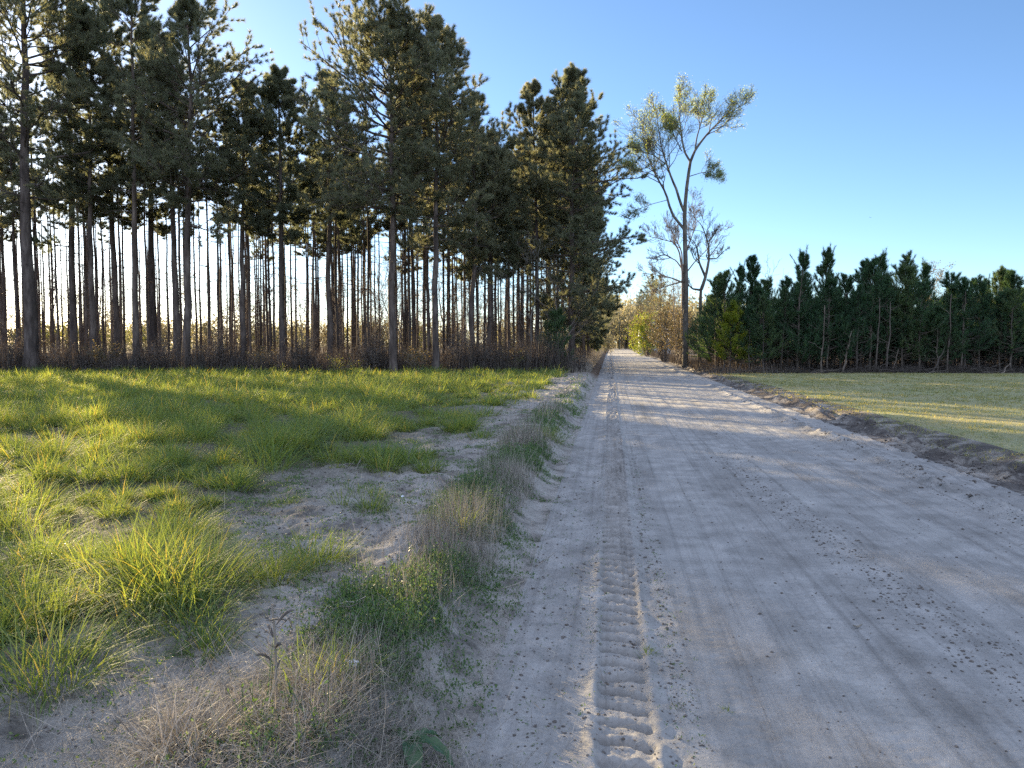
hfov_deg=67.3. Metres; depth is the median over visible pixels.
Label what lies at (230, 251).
pine tree
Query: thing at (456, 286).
pine tree
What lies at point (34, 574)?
grass clump
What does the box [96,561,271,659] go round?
grass clump
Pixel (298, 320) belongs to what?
sapling
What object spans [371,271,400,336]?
sapling
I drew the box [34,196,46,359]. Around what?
pine tree
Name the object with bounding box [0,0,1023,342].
sky
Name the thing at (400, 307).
sapling
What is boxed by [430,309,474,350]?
shrub
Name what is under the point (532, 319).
pine tree
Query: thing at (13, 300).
bare tree
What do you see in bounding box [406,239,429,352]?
pine tree
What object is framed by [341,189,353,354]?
pine tree
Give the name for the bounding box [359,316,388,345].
shrub
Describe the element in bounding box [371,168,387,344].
pine tree
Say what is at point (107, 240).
pine tree
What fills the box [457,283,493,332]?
bare tree
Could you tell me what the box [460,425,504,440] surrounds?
grass clump
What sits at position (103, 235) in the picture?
pine tree
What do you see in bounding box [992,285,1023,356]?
young pine
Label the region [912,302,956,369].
young pine
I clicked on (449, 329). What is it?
pine tree
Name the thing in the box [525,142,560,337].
pine tree
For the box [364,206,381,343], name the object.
pine tree
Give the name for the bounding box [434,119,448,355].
pine tree
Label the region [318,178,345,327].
pine tree
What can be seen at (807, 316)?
young pine
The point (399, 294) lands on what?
sapling
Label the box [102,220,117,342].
pine tree
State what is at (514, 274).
pine tree
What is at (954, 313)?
young pine
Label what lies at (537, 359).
undergrowth
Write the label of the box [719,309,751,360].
young pine
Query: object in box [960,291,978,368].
dead sapling
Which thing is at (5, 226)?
pine tree
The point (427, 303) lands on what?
pine tree
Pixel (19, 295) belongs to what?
bare tree
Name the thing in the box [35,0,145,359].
pine tree
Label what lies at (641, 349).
shrub
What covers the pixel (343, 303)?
pine tree
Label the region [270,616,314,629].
stick
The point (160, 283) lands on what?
pine tree
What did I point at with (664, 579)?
dirt
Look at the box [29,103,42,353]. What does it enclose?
pine tree
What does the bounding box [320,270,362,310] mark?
bare tree
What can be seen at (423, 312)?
pine tree
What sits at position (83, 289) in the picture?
pine tree
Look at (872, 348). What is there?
young pine
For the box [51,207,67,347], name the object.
pine tree
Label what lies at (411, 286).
pine tree
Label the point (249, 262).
pine tree
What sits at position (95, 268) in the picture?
pine tree
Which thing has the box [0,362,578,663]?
grass
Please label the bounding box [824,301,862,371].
young pine
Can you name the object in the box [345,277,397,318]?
bare tree
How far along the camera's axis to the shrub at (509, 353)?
38.92 m
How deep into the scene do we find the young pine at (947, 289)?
44.76 m
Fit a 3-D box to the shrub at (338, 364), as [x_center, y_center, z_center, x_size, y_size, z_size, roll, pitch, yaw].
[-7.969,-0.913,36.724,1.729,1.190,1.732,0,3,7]
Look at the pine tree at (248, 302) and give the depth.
42.01 m
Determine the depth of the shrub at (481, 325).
106.40 m
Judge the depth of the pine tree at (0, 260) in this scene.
52.18 m
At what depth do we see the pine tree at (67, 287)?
61.74 m
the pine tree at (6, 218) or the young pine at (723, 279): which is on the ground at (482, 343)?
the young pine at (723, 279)
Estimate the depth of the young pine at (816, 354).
42.72 m
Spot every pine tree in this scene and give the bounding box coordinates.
[0,0,132,369]
[0,61,48,348]
[0,123,36,262]
[0,124,31,351]
[0,141,36,356]
[0,181,8,293]
[0,184,12,355]
[2,0,128,362]
[2,205,12,329]
[4,120,19,302]
[7,118,45,279]
[8,162,21,347]
[15,124,23,345]
[18,62,46,356]
[29,2,137,363]
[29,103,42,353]
[30,191,44,361]
[31,195,45,318]
[33,213,45,305]
[34,167,53,350]
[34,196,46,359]
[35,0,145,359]
[35,199,59,323]
[38,182,51,327]
[38,193,60,351]
[40,123,61,353]
[41,74,63,350]
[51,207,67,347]
[56,191,76,350]
[61,108,82,353]
[65,0,196,366]
[67,202,84,350]
[68,112,89,355]
[75,198,87,352]
[75,212,85,345]
[76,103,91,343]
[81,171,94,345]
[82,134,103,346]
[91,107,118,348]
[93,161,100,346]
[94,220,109,349]
[95,19,191,352]
[100,152,118,322]
[101,0,284,367]
[102,169,115,348]
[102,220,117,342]
[103,163,123,350]
[111,153,124,348]
[113,31,221,365]
[115,151,128,359]
[115,196,129,335]
[116,107,129,357]
[125,201,144,334]
[127,193,146,353]
[129,133,161,352]
[137,192,154,330]
[143,212,164,292]
[147,217,164,335]
[154,216,164,330]
[155,182,163,353]
[155,185,182,357]
[176,128,183,332]
[177,94,184,304]
[177,186,181,349]
[191,77,298,362]
[191,106,198,352]
[191,121,215,357]
[191,190,210,348]
[194,190,206,326]
[195,131,211,318]
[198,202,213,351]
[202,58,224,361]
[209,175,236,344]
[209,203,224,336]
[210,219,224,331]
[214,122,237,301]
[218,145,235,355]
[221,202,238,306]
[221,224,234,355]
[222,169,239,344]
[226,168,239,343]
[230,63,322,364]
[234,152,240,343]
[234,183,255,321]
[236,226,255,356]
[237,186,260,325]
[238,105,258,362]
[238,155,251,350]
[239,234,259,353]
[245,184,263,353]
[249,189,278,348]
[251,186,259,339]
[252,236,274,349]
[254,177,265,356]
[257,152,278,351]
[257,203,276,328]
[259,125,278,352]
[269,149,292,316]
[270,132,284,358]
[271,166,284,326]
[272,145,309,350]
[275,68,381,368]
[276,167,290,354]
[277,183,332,352]
[278,0,467,371]
[282,155,303,357]
[298,174,310,347]
[299,132,324,354]
[300,160,325,340]
[302,132,321,354]
[306,157,345,326]
[306,158,323,355]
[310,210,349,351]
[310,221,322,351]
[315,91,367,354]
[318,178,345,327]
[322,127,342,357]
[331,226,337,346]
[332,120,388,340]
[332,166,375,348]
[333,151,380,352]
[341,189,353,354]
[341,255,345,339]
[341,255,345,352]
[348,249,360,355]
[350,236,356,353]
[355,209,366,346]
[357,51,387,343]
[357,157,365,321]
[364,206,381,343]
[370,181,380,344]
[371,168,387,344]
[375,1,510,370]
[375,113,405,344]
[377,128,432,356]
[378,72,439,352]
[381,200,431,290]
[382,163,399,291]
[389,101,452,363]
[397,230,403,349]
[398,120,416,348]
[398,233,406,345]
[401,109,415,349]
[403,155,450,354]
[406,188,439,308]
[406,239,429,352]
[410,164,416,325]
[413,221,432,317]
[413,251,421,350]
[418,87,533,352]
[422,205,451,307]
[431,131,531,353]
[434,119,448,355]
[439,135,453,351]
[444,237,470,348]
[445,133,453,345]
[446,228,454,347]
[450,198,463,342]
[450,201,461,345]
[450,204,457,344]
[450,204,472,348]
[451,205,471,350]
[462,203,467,332]
[467,197,480,334]
[475,145,477,351]
[481,199,506,357]
[482,131,487,349]
[491,77,575,349]
[491,127,499,351]
[491,178,527,351]
[493,213,512,355]
[496,186,503,347]
[499,148,524,350]
[499,264,503,344]
[506,132,517,348]
[507,149,538,358]
[509,61,666,357]
[509,267,510,348]
[510,276,517,346]
[512,137,532,349]
[514,197,541,347]
[517,161,595,336]
[519,146,539,356]
[520,167,540,330]
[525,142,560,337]
[525,151,537,354]
[526,126,584,348]
[532,102,565,343]
[533,136,595,354]
[539,144,624,355]
[553,97,619,304]
[560,187,621,355]
[632,289,649,325]
[636,276,664,321]
[642,273,662,318]
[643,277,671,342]
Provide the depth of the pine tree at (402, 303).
56.40 m
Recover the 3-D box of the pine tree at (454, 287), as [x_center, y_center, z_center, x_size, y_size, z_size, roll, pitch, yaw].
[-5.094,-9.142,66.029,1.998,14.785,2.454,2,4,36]
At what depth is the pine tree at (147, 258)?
61.37 m
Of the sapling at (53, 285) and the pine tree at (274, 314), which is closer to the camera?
the pine tree at (274, 314)
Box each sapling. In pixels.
[0,280,23,349]
[17,243,77,352]
[20,306,49,342]
[46,241,124,337]
[61,293,84,349]
[81,273,112,347]
[98,280,127,332]
[122,282,145,350]
[144,278,173,360]
[211,277,254,342]
[222,292,248,341]
[245,263,272,348]
[286,299,317,348]
[293,309,321,347]
[319,279,343,328]
[324,283,347,349]
[325,252,377,357]
[341,233,424,338]
[359,290,382,335]
[370,251,431,355]
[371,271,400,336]
[373,253,411,354]
[411,303,431,344]
[426,242,490,350]
[430,284,463,352]
[445,288,460,345]
[447,282,476,350]
[450,256,517,344]
[450,305,467,342]
[457,295,487,338]
[479,294,493,336]
[486,299,511,348]
[489,230,563,368]
[491,301,523,349]
[509,295,524,337]
[516,252,598,367]
[548,282,582,334]
[763,255,788,364]
[811,305,834,371]
[865,298,890,370]
[866,301,902,371]
[925,260,955,365]
[941,294,964,368]
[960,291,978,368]
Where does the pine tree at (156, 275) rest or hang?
on the field at (534, 515)
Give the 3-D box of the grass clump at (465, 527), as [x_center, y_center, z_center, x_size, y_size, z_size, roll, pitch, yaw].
[-0.360,1.060,5.929,0.784,0.471,0.785,0,3,7]
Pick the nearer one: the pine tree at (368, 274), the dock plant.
the dock plant
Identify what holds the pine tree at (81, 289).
on the field at (534, 515)
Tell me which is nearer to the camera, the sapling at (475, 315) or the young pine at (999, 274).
the young pine at (999, 274)
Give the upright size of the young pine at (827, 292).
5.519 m
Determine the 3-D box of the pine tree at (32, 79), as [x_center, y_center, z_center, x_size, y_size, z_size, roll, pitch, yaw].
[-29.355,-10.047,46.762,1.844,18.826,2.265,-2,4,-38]
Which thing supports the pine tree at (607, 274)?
on the field at (534, 515)
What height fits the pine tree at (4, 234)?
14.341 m
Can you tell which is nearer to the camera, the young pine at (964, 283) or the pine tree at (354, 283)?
the young pine at (964, 283)
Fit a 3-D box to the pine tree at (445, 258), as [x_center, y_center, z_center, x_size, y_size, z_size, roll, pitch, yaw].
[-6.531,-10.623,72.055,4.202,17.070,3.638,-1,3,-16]
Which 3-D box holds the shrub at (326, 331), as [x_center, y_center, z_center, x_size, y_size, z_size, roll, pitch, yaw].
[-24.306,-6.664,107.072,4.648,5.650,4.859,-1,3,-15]
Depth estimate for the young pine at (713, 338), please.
45.76 m
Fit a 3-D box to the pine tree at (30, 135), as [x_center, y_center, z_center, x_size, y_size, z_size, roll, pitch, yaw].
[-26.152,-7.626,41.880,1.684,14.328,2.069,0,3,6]
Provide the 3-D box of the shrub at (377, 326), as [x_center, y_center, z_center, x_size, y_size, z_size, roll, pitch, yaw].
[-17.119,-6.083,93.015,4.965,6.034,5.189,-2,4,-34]
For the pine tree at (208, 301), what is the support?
on the field at (534, 515)
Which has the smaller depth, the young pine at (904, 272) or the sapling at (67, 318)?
the young pine at (904, 272)
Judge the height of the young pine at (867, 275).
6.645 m
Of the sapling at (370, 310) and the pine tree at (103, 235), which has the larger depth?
the pine tree at (103, 235)
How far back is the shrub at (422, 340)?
92.01 m
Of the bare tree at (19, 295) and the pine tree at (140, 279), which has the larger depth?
the bare tree at (19, 295)
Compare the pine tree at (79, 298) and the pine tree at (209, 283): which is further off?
the pine tree at (209, 283)
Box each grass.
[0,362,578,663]
[0,368,672,767]
[554,348,604,372]
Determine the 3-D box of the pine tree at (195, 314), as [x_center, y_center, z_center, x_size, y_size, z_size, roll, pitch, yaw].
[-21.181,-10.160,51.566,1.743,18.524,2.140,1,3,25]
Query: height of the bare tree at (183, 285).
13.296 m
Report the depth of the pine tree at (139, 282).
63.82 m
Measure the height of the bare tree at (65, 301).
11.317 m
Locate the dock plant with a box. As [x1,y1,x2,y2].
[390,727,453,767]
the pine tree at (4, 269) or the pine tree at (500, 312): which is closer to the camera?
the pine tree at (500, 312)
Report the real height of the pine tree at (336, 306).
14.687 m
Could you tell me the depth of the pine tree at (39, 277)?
58.90 m
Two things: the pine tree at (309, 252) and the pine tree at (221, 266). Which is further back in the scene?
the pine tree at (221, 266)
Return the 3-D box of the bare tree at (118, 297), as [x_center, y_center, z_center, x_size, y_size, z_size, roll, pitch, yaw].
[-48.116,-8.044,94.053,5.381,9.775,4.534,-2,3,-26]
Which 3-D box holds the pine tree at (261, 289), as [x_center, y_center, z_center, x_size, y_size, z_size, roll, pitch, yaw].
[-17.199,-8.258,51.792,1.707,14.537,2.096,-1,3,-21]
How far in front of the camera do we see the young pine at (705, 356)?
44.98 m
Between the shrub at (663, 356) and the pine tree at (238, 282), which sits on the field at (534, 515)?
the pine tree at (238, 282)
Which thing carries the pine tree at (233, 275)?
on the field at (534, 515)
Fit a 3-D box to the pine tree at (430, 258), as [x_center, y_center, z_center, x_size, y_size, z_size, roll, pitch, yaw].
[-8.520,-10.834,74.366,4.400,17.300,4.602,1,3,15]
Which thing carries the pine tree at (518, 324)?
on the field at (534, 515)
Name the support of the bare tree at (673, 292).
on the ground at (482, 343)
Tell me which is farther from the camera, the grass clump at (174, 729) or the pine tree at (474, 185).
the pine tree at (474, 185)
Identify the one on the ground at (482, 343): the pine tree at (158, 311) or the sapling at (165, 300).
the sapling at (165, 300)
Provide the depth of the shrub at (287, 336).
94.47 m
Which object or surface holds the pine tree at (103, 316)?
on the field at (534, 515)
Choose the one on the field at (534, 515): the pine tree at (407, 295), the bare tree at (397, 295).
the pine tree at (407, 295)
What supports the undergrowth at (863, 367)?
on the ground at (482, 343)
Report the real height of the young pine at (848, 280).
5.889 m
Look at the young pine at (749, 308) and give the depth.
40.71 m
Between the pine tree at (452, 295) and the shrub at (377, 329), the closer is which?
the pine tree at (452, 295)
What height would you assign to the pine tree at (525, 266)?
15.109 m
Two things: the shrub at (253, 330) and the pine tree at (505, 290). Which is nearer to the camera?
the pine tree at (505, 290)
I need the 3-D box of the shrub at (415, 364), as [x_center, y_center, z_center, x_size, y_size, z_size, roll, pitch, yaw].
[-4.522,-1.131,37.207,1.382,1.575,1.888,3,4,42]
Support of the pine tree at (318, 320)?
on the field at (534, 515)
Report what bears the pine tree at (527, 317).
on the field at (534, 515)
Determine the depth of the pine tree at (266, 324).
48.85 m
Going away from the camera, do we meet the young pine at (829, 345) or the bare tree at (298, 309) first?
the young pine at (829, 345)
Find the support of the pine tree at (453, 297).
on the field at (534, 515)
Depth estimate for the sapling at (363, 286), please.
43.79 m
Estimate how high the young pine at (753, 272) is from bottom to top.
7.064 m
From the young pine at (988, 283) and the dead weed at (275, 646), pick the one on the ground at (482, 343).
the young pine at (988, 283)
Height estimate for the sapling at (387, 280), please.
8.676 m
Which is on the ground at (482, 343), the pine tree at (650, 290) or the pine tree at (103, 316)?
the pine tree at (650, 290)
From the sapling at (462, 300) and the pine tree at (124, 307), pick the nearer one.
the sapling at (462, 300)
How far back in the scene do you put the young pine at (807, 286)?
40.60 m
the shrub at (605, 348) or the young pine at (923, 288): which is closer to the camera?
the young pine at (923, 288)
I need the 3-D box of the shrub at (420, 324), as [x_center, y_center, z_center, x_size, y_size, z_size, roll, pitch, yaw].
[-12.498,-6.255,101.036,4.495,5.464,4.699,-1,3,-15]
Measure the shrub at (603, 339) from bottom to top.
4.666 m
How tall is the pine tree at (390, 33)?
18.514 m
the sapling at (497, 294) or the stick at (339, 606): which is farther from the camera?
the sapling at (497, 294)
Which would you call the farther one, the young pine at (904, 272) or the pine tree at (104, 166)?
the pine tree at (104, 166)
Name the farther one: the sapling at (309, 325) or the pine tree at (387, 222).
the sapling at (309, 325)
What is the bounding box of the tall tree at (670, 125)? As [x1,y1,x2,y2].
[612,73,757,367]
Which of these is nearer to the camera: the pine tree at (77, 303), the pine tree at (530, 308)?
the pine tree at (77, 303)
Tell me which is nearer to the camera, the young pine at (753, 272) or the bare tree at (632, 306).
the young pine at (753, 272)
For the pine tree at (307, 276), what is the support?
on the field at (534, 515)
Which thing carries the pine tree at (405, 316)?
on the field at (534, 515)
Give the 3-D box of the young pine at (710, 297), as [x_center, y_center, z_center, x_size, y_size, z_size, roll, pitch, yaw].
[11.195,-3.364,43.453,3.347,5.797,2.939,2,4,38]
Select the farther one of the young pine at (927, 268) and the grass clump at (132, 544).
the young pine at (927, 268)
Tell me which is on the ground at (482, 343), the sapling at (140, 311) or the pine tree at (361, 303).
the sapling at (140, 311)
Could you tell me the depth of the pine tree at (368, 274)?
42.72 m
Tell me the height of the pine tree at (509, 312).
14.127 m
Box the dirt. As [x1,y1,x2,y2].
[0,371,1023,767]
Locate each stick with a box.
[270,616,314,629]
[315,592,365,624]
[342,460,360,468]
[488,553,553,623]
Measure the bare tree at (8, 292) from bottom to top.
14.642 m
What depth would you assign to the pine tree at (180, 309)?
53.97 m
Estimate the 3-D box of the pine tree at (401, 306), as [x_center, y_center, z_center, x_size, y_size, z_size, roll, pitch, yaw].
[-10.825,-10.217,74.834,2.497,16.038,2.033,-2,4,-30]
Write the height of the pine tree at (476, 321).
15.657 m
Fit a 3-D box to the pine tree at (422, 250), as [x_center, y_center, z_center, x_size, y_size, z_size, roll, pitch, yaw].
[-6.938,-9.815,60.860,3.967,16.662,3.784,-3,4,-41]
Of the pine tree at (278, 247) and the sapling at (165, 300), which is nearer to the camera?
the pine tree at (278, 247)
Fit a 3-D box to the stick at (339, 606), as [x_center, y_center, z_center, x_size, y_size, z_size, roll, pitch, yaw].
[-0.860,1.170,4.165,0.213,0.120,0.649,0,3,7]
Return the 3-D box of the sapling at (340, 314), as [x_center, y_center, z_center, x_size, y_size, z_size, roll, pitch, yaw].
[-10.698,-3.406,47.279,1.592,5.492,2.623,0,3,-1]
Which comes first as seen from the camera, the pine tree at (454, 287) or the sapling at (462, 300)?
the sapling at (462, 300)
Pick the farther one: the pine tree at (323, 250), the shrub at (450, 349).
the pine tree at (323, 250)
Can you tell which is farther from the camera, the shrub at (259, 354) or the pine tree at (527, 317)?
the pine tree at (527, 317)
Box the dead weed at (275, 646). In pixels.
[219,604,299,710]
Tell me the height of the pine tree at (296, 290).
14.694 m
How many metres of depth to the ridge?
12.98 m
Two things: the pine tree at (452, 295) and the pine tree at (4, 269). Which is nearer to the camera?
the pine tree at (452, 295)
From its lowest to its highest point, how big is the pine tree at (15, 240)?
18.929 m
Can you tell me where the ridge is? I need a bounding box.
[627,348,1023,494]
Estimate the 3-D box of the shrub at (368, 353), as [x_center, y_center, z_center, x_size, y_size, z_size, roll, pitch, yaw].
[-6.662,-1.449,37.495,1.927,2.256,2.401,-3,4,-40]
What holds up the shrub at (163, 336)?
on the field at (534, 515)
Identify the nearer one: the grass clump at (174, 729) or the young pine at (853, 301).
the grass clump at (174, 729)
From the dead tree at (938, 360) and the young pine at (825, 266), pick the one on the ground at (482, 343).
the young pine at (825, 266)
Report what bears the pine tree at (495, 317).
on the field at (534, 515)
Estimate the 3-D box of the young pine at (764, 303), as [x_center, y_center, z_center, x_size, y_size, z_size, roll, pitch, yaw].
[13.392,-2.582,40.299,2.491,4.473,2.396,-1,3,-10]
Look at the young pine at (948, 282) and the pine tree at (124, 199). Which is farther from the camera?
the pine tree at (124, 199)
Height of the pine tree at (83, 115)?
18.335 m
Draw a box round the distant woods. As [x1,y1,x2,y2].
[7,284,709,348]
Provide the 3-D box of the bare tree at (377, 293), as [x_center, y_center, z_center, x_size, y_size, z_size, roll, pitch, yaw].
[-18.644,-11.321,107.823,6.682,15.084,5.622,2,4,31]
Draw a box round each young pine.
[684,274,739,367]
[687,297,712,362]
[689,269,744,366]
[689,291,735,364]
[690,294,711,356]
[698,313,728,360]
[710,298,753,368]
[715,259,765,367]
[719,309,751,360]
[729,303,770,368]
[732,285,781,363]
[732,297,776,365]
[733,254,772,364]
[741,293,789,364]
[743,284,773,363]
[751,276,785,364]
[757,286,803,366]
[759,300,780,364]
[773,244,825,368]
[773,274,810,369]
[775,319,795,362]
[777,294,812,367]
[783,305,829,370]
[790,277,829,364]
[790,306,829,366]
[802,241,853,366]
[802,275,867,369]
[806,305,838,363]
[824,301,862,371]
[827,272,874,365]
[829,282,886,371]
[835,256,898,368]
[839,295,868,367]
[851,257,888,363]
[852,289,885,361]
[855,248,910,365]
[860,270,912,365]
[868,283,915,368]
[870,290,928,370]
[872,273,910,366]
[875,262,951,366]
[881,278,952,369]
[890,250,927,363]
[895,257,946,363]
[905,307,941,362]
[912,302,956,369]
[920,332,947,363]
[923,291,974,361]
[927,271,972,358]
[941,288,977,364]
[944,276,997,368]
[949,277,1000,367]
[949,300,993,360]
[957,319,1004,363]
[958,273,992,369]
[961,287,1023,368]
[966,274,992,360]
[969,265,1022,367]
[981,287,1023,368]
[985,286,1010,362]
[992,269,1023,368]
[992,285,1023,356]
[993,294,1023,364]
[1009,309,1023,360]
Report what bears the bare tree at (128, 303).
on the ground at (482, 343)
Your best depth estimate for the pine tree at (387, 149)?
45.01 m
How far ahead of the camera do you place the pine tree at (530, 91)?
42.39 m
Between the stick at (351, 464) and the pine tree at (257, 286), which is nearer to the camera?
the stick at (351, 464)
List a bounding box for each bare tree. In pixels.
[4,246,14,319]
[6,286,22,329]
[7,281,46,320]
[39,258,68,349]
[58,278,82,321]
[77,253,118,336]
[101,281,131,320]
[107,267,162,325]
[156,256,206,320]
[168,268,216,347]
[202,271,226,316]
[214,273,258,316]
[235,289,265,315]
[250,238,291,349]
[262,274,310,325]
[278,276,310,346]
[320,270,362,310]
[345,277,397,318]
[360,259,398,327]
[372,271,421,319]
[406,251,479,347]
[414,260,444,343]
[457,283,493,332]
[479,275,503,329]
[482,286,524,321]
[625,295,645,321]
[633,287,666,317]
[634,187,732,355]
[636,272,680,348]
[657,252,689,354]
[681,205,729,363]
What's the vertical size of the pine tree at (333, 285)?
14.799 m
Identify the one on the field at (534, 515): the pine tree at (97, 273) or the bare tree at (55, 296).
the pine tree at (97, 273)
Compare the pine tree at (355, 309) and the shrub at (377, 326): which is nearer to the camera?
the pine tree at (355, 309)
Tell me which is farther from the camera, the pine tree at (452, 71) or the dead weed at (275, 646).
the pine tree at (452, 71)
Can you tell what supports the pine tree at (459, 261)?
on the field at (534, 515)
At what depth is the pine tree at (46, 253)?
61.23 m
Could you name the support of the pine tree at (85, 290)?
on the field at (534, 515)
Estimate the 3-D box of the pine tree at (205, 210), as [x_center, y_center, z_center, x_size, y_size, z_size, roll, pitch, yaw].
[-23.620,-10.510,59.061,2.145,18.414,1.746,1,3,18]
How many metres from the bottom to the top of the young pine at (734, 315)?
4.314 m
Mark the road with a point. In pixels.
(785, 728)
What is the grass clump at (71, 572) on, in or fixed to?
on the field at (534, 515)
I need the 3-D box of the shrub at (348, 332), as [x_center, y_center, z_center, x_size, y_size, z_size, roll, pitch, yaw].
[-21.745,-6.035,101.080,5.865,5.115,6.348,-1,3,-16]
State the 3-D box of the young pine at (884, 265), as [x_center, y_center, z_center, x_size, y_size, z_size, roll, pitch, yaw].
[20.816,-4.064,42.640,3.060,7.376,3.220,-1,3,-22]
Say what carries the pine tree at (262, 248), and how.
on the field at (534, 515)
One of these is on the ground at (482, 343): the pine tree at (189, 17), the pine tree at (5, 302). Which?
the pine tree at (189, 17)
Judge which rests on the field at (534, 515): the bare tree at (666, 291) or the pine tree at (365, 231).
the pine tree at (365, 231)
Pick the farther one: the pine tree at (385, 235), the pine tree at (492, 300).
the pine tree at (385, 235)
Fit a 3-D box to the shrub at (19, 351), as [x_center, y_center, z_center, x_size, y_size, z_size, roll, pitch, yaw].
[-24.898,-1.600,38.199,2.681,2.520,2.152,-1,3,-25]
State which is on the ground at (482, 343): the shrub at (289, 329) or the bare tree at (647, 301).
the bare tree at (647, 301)
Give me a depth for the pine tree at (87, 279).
56.81 m
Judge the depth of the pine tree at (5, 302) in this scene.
54.54 m
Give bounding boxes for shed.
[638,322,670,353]
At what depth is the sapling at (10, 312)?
46.22 m
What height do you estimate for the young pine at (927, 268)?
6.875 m
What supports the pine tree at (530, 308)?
on the field at (534, 515)
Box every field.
[0,347,607,767]
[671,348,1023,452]
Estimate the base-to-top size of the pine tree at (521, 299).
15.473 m
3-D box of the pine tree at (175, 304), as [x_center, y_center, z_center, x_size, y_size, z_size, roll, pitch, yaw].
[-17.794,-9.439,40.866,5.956,18.029,5.156,0,3,7]
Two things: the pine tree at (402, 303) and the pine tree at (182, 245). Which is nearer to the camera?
the pine tree at (182, 245)
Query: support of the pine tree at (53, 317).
on the field at (534, 515)
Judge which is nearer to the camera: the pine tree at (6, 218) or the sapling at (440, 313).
the pine tree at (6, 218)
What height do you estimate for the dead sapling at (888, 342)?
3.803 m
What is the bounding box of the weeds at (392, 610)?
[0,372,707,767]
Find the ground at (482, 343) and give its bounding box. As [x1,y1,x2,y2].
[42,343,1023,739]
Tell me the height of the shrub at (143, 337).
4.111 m
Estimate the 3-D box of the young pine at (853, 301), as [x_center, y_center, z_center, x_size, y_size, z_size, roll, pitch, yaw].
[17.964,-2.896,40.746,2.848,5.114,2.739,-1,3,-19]
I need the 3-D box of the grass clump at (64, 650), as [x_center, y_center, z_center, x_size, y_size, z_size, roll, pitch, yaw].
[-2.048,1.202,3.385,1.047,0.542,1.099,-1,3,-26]
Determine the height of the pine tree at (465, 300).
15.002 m
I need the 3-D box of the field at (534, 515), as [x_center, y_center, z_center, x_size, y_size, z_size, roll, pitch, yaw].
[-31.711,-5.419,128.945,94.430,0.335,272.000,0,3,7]
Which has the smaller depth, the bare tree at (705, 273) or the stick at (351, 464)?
the stick at (351, 464)
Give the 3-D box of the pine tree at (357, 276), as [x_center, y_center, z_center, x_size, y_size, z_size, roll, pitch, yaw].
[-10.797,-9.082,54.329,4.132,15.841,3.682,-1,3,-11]
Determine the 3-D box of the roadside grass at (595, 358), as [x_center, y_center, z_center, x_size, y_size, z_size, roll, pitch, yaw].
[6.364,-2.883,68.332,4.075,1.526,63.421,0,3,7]
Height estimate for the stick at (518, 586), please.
0.399 m
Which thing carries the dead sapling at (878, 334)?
on the mown field at (1018, 440)
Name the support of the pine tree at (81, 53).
on the field at (534, 515)
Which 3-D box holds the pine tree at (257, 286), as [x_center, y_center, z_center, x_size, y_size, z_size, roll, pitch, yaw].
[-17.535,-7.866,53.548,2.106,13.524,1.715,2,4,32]
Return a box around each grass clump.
[0,584,172,730]
[3,560,73,596]
[53,560,100,585]
[56,515,214,592]
[78,668,266,767]
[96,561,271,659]
[153,606,263,669]
[205,523,345,599]
[222,611,407,723]
[254,521,379,576]
[338,482,398,516]
[414,491,509,545]
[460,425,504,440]
[520,419,570,446]
[632,643,664,657]
[670,696,687,710]
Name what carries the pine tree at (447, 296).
on the field at (534, 515)
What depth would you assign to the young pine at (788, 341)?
44.27 m
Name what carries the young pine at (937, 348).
on the ground at (482, 343)
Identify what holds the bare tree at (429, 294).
on the ground at (482, 343)
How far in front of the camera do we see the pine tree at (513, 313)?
47.39 m
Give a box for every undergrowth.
[0,312,595,372]
[648,339,1023,375]
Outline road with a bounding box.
[460,348,1023,767]
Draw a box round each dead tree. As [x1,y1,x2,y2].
[841,329,860,371]
[932,348,944,372]
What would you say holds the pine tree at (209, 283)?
on the field at (534, 515)
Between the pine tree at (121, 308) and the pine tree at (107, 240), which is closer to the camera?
the pine tree at (107, 240)
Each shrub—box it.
[0,331,38,369]
[7,312,49,346]
[41,319,67,350]
[43,342,70,369]
[47,320,67,346]
[78,327,110,350]
[81,339,123,369]
[125,326,146,349]
[142,318,172,349]
[144,318,172,350]
[144,333,180,367]
[176,327,234,366]
[191,311,225,346]
[212,301,262,350]
[237,310,278,348]
[247,345,281,369]
[268,323,290,347]
[271,333,320,370]
[278,317,310,348]
[309,316,326,350]
[321,322,350,345]
[325,319,360,352]
[326,354,363,370]
[349,309,388,341]
[352,332,388,369]
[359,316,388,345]
[380,309,411,351]
[398,345,423,368]
[402,321,431,350]
[402,344,431,371]
[419,330,439,351]
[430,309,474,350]
[440,327,479,369]
[472,340,500,369]
[475,314,501,339]
[486,319,515,350]
[490,342,527,366]
[499,349,531,368]
[511,305,544,342]
[535,307,577,362]
[585,323,611,351]
[601,331,619,352]
[602,331,612,350]
[624,310,662,356]
[625,308,666,346]
[628,343,657,355]
[630,289,693,361]
[653,299,697,363]
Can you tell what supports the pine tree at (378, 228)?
on the field at (534, 515)
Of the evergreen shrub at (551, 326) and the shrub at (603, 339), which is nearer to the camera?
the evergreen shrub at (551, 326)
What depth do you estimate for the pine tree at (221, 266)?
70.89 m
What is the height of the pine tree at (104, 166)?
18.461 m
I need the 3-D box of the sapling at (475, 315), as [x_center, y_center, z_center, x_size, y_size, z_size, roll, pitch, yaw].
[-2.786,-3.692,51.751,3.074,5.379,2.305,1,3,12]
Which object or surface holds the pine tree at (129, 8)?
on the ground at (482, 343)
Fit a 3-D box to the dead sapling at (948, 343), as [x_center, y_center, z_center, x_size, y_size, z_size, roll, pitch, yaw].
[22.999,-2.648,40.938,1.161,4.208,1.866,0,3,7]
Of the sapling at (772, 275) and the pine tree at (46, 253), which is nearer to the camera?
the sapling at (772, 275)

